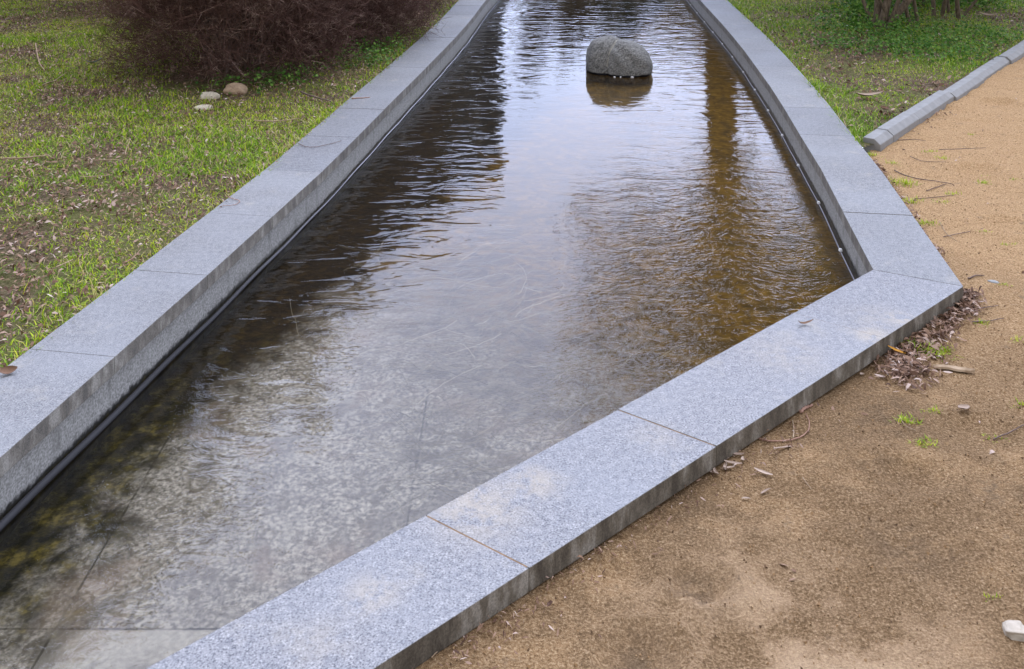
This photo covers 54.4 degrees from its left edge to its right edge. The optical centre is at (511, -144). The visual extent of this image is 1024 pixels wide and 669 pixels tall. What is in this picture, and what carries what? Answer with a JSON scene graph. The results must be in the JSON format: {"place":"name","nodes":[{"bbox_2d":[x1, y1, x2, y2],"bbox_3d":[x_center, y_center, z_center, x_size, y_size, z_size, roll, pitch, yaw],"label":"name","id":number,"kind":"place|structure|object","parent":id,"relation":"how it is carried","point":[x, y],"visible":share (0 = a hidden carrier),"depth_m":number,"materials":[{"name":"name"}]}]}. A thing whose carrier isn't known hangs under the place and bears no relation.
{"place":"outdoors","nodes":[
{"label":"outdoors","id":0,"kind":"place"},
{"bbox_2d":[0,0,852,668],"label":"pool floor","id":1,"kind":"structure","parent":0,"point":[204,488],"depth_m":3.95,"materials":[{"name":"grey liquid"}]},
{"bbox_2d":[586,35,652,84],"bbox_3d":[0.876,1.713,8.212,0.565,0.463,0.362,0,0,24],"label":"boulder","id":2,"kind":"object","parent":1,"relation":"on","point":[609,58],"visible":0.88,"depth_m":8.08,"materials":[{"name":"grey stone"}]},
{"bbox_2d":[0,0,1023,366],"bbox_3d":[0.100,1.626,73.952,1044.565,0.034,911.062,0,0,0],"label":"ground","id":3,"kind":"structure","parent":0,"point":[8,280],"depth_m":6.04,"materials":[{"name":"green plant"}]},
{"bbox_2d":[1,154,48,159],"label":"twig","id":4,"kind":"object","parent":3,"relation":"on","point":[21,157],"visible":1,"depth_m":5.30,"materials":[{"name":"brown wood"}]},
{"bbox_2d":[35,43,44,70],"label":"twig","id":5,"kind":"object","parent":3,"relation":"on","point":[38,56],"visible":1,"depth_m":8.01,"materials":[{"name":"brown wood"}]},
{"bbox_2d":[95,159,146,161],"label":"twig","id":6,"kind":"object","parent":3,"relation":"on","point":[118,159],"visible":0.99,"depth_m":5.23,"materials":[{"name":"brown wood"}]},
{"bbox_2d":[42,0,216,37],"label":"bare shrub","id":7,"kind":"object","parent":3,"relation":"on","point":[106,18],"visible":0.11,"depth_m":9.58,"materials":[{"name":"brown plant"}]},
{"bbox_2d":[3,0,386,125],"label":"bare shrub","id":8,"kind":"object","parent":3,"relation":"on","point":[209,32],"visible":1,"depth_m":7.24,"materials":[{"name":"brown plant"}]},
{"bbox_2d":[194,104,212,109],"bbox_3d":[-1.987,1.630,6.418,0.126,0.058,0.091,0,0,0],"label":"stone","id":9,"kind":"object","parent":3,"relation":"on","point":[202,106],"visible":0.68,"depth_m":6.40,"materials":[{"name":"grey stone"}]},
{"bbox_2d":[200,92,220,98],"bbox_3d":[-2.026,1.619,6.684,0.139,0.078,0.111,0,0,0],"label":"stone","id":10,"kind":"object","parent":3,"relation":"on","point":[212,95],"visible":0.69,"depth_m":6.65,"materials":[{"name":"grey stone"}]},
{"bbox_2d":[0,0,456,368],"bbox_3d":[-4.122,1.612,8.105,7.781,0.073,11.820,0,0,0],"label":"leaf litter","id":11,"kind":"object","parent":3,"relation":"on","point":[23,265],"visible":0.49,"depth_m":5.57,"materials":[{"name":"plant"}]},
{"bbox_2d":[223,82,247,94],"bbox_3d":[-1.891,1.600,6.816,0.164,0.105,0.118,0,0,-17],"label":"stone","id":12,"kind":"object","parent":3,"relation":"on","point":[242,89],"visible":0.91,"depth_m":6.78,"materials":[{"name":"beige stone"}]},
{"bbox_2d":[0,0,501,542],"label":"pool wall","id":13,"kind":"structure","parent":3,"relation":"on","point":[70,384],"depth_m":3.79,"materials":[{"name":"stone"}]},
{"bbox_2d":[0,365,16,373],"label":"brown leaf","id":14,"kind":"object","parent":13,"relation":"on","point":[7,369],"visible":1,"depth_m":3.08,"materials":[{"name":"brown plant"}]},
{"bbox_2d":[0,0,499,531],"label":"waterline cable","id":15,"kind":"object","parent":13,"relation":"attached to","point":[50,476],"visible":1,"depth_m":3.24,"materials":[{"name":"black rubber"}]},
{"bbox_2d":[254,118,298,121],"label":"twig","id":16,"kind":"object","parent":3,"relation":"on","point":[274,121],"visible":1,"depth_m":6.02,"materials":[{"name":"brown wood"}]},
{"bbox_2d":[187,32,407,95],"bbox_3d":[-1.448,1.570,7.519,0.986,0.223,2.228,0,0,36],"label":"ground cover","id":17,"kind":"object","parent":3,"relation":"on","point":[325,67],"visible":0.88,"depth_m":7.37,"materials":[{"name":"green plant"}]},
{"bbox_2d":[300,91,330,101],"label":"twig","id":18,"kind":"object","parent":3,"relation":"on","point":[305,93],"visible":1,"depth_m":6.66,"materials":[{"name":"brown wood"}]},
{"bbox_2d":[175,0,460,58],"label":"bare shrub","id":19,"kind":"object","parent":3,"relation":"on","point":[385,11],"visible":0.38,"depth_m":8.64,"materials":[{"name":"brown plant"}]},
{"bbox_2d":[292,0,459,15],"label":"bare shrub","id":20,"kind":"object","parent":3,"relation":"on","point":[416,2],"visible":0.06,"depth_m":10.48,"materials":[{"name":"brown plant"}]},
{"bbox_2d":[685,0,962,285],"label":"pool wall","id":21,"kind":"structure","parent":3,"relation":"on","point":[873,222],"depth_m":5.26,"materials":[{"name":"stone"}]},
{"bbox_2d":[688,2,854,279],"bbox_3d":[1.970,1.771,10.520,0.211,0.014,13.356,0,0,4],"label":"waterline cable","id":22,"kind":"object","parent":21,"relation":"attached to","point":[840,249],"visible":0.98,"depth_m":5.70,"materials":[{"name":"black rubber"}]},
{"bbox_2d":[855,91,881,95],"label":"dry leaf","id":23,"kind":"object","parent":3,"relation":"on","point":[867,94],"visible":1,"depth_m":6.66,"materials":[{"name":"beige plant"}]},
{"bbox_2d":[726,0,1023,147],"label":"grass","id":24,"kind":"structure","parent":3,"relation":"on","point":[857,132],"depth_m":8.30,"materials":[{"name":"green plant"}]},
{"bbox_2d":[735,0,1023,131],"bbox_3d":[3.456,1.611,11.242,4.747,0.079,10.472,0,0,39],"label":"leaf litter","id":25,"kind":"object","parent":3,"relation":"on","point":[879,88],"visible":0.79,"depth_m":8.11,"materials":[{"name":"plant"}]},
{"bbox_2d":[861,0,912,29],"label":"leafy shrub","id":26,"kind":"object","parent":3,"relation":"on","point":[881,9],"visible":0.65,"depth_m":9.38,"materials":[{"name":"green plant"}]},
{"bbox_2d":[757,5,1023,71],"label":"ground cover","id":27,"kind":"object","parent":3,"relation":"on","point":[928,44],"visible":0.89,"depth_m":8.58,"materials":[{"name":"green plant"}]},
{"bbox_2d":[808,0,1023,38],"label":"undergrowth","id":28,"kind":"object","parent":3,"relation":"on","point":[860,10],"visible":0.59,"depth_m":9.84,"materials":[{"name":"green plant"}]},
{"bbox_2d":[902,0,977,25],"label":"leafy shrub","id":29,"kind":"object","parent":3,"relation":"on","point":[945,3],"visible":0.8,"depth_m":10.06,"materials":[{"name":"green plant"}]},
{"bbox_2d":[863,40,1023,152],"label":"kerb","id":30,"kind":"structure","parent":3,"relation":"on","point":[886,134],"depth_m":6.53,"materials":[{"name":"concrete"}]},
{"bbox_2d":[289,199,755,518],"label":"water","id":31,"kind":"structure","parent":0,"point":[489,368],"depth_m":3.62,"materials":[{"name":"grey liquid"}]},
{"bbox_2d":[401,0,721,145],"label":"water","id":32,"kind":"structure","parent":0,"point":[503,21],"depth_m":11.20,"materials":[{"name":"grey liquid"}]},
{"bbox_2d":[415,57,1023,668],"bbox_3d":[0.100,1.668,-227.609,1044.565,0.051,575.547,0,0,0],"label":"sand path","id":33,"kind":"structure","parent":0,"point":[707,585],"depth_m":2.46,"materials":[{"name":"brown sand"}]},
{"bbox_2d":[146,270,962,668],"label":"pool wall","id":34,"kind":"structure","parent":33,"relation":"on","point":[420,590],"depth_m":2.47,"materials":[{"name":"stone"}]},
{"bbox_2d":[412,403,841,668],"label":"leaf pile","id":35,"kind":"object","parent":33,"relation":"on","point":[549,603],"visible":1,"depth_m":2.24,"materials":[{"name":"brown plant"}]},
{"bbox_2d":[724,460,741,463],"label":"narrow leaf","id":36,"kind":"object","parent":33,"relation":"on","point":[733,462],"visible":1,"depth_m":2.72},
{"bbox_2d":[754,467,772,474],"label":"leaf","id":37,"kind":"object","parent":33,"relation":"on","point":[763,471],"visible":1,"depth_m":2.68,"materials":[{"name":"beige plant"}]},
{"bbox_2d":[758,413,809,441],"bbox_3d":[0.806,1.658,2.876,0.211,0.008,0.069,0,0,-35],"label":"looped stem","id":38,"kind":"object","parent":33,"relation":"on","point":[788,439],"visible":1,"depth_m":2.84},
{"bbox_2d":[799,404,812,413],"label":"reddish twig","id":39,"kind":"object","parent":33,"relation":"on","point":[805,407],"visible":1,"depth_m":2.98,"materials":[{"name":"wood"}]},
{"bbox_2d":[598,63,1023,638],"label":"leaf litter","id":40,"kind":"object","parent":33,"relation":"on","point":[863,413],"visible":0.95,"depth_m":2.96,"materials":[{"name":"brown plant"}]},
{"bbox_2d":[889,176,918,187],"bbox_3d":[1.988,1.647,5.073,0.151,0.046,0.170,0,0,-37],"label":"grass tuft","id":41,"kind":"object","parent":33,"relation":"on","point":[906,180],"visible":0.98,"depth_m":5.07,"materials":[{"name":"green plant"}]},
{"bbox_2d":[890,411,923,425],"bbox_3d":[1.156,1.651,2.929,0.107,0.027,0.060,0,0,0],"label":"grass tuft","id":42,"kind":"object","parent":33,"relation":"on","point":[901,416],"visible":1,"depth_m":2.93,"materials":[{"name":"green plant"}]},
{"bbox_2d":[873,159,950,264],"bbox_3d":[1.875,1.651,4.705,0.114,0.035,1.424,0,0,8],"label":"leaf pile","id":43,"kind":"object","parent":33,"relation":"on","point":[911,205],"visible":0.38,"depth_m":4.71,"materials":[{"name":"brown plant"}]},
{"bbox_2d":[902,196,923,204],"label":"grass tuft","id":44,"kind":"object","parent":33,"relation":"on","point":[911,201],"visible":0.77,"depth_m":4.79,"materials":[{"name":"green plant"}]},
{"bbox_2d":[894,170,950,183],"bbox_3d":[2.109,1.661,5.146,0.048,0.009,0.310,0,0,-42],"label":"twig","id":45,"kind":"object","parent":33,"relation":"on","point":[919,178],"visible":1,"depth_m":5.13,"materials":[{"name":"brown wood"}]},
{"bbox_2d":[907,434,937,447],"bbox_3d":[1.161,1.653,2.822,0.088,0.022,0.063,0,0,12],"label":"grass tuft","id":46,"kind":"object","parent":33,"relation":"on","point":[919,441],"visible":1,"depth_m":2.82,"materials":[{"name":"green plant"}]},
{"bbox_2d":[918,219,936,225],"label":"grass tuft","id":47,"kind":"object","parent":33,"relation":"on","point":[923,222],"visible":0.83,"depth_m":4.51,"materials":[{"name":"green plant"}]},
{"bbox_2d":[868,286,987,391],"bbox_3d":[1.489,1.653,3.431,0.220,0.046,0.947,0,0,44],"label":"leaf pile","id":48,"kind":"object","parent":33,"relation":"on","point":[900,370],"visible":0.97,"depth_m":3.35,"materials":[{"name":"brown plant"}]},
{"bbox_2d":[888,345,904,352],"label":"orange leaf","id":49,"kind":"object","parent":48,"relation":"on","point":[895,349],"visible":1,"depth_m":3.31,"materials":[{"name":"orange plant"}]},
{"bbox_2d":[911,111,956,130],"bbox_3d":[2.631,1.648,6.210,0.120,0.037,0.585,0,0,43],"label":"leaf pile","id":50,"kind":"object","parent":33,"relation":"on","point":[937,118],"visible":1,"depth_m":6.24,"materials":[{"name":"brown plant"}]},
{"bbox_2d":[909,338,959,361],"bbox_3d":[1.404,1.651,3.329,0.173,0.044,0.130,0,0,24],"label":"grass tuft","id":51,"kind":"object","parent":33,"relation":"on","point":[932,350],"visible":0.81,"depth_m":3.34,"materials":[{"name":"green plant"}]},
{"bbox_2d":[933,343,962,357],"bbox_3d":[1.451,1.656,3.356,0.105,0.035,0.108,0,0,0],"label":"grass tuft","id":52,"kind":"object","parent":33,"relation":"on","point":[947,350],"visible":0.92,"depth_m":3.35,"materials":[{"name":"green plant"}]},
{"bbox_2d":[933,364,974,372],"bbox_3d":[1.429,1.654,3.224,0.126,0.012,0.028,0,0,15],"label":"bark piece","id":53,"kind":"object","parent":33,"relation":"on","point":[958,369],"visible":1,"depth_m":3.22,"materials":[{"name":"brown wood"}]},
{"bbox_2d":[958,404,969,408],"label":"pale leaf","id":54,"kind":"object","parent":33,"relation":"on","point":[963,406],"visible":1,"depth_m":2.99,"materials":[{"name":"beige plant"}]},
{"bbox_2d":[972,318,1003,321],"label":"twig","id":55,"kind":"object","parent":33,"relation":"on","point":[987,320],"visible":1,"depth_m":3.56,"materials":[{"name":"beige wood"}]},
{"bbox_2d":[993,424,1023,439],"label":"twig","id":56,"kind":"object","parent":33,"relation":"on","point":[1007,433],"visible":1,"depth_m":2.88,"materials":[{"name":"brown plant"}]},
{"bbox_2d":[1002,620,1023,641],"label":"broken stone","id":57,"kind":"object","parent":33,"relation":"on","point":[1013,629],"visible":1,"depth_m":2.12,"materials":[{"name":"white stone"}]}
]}

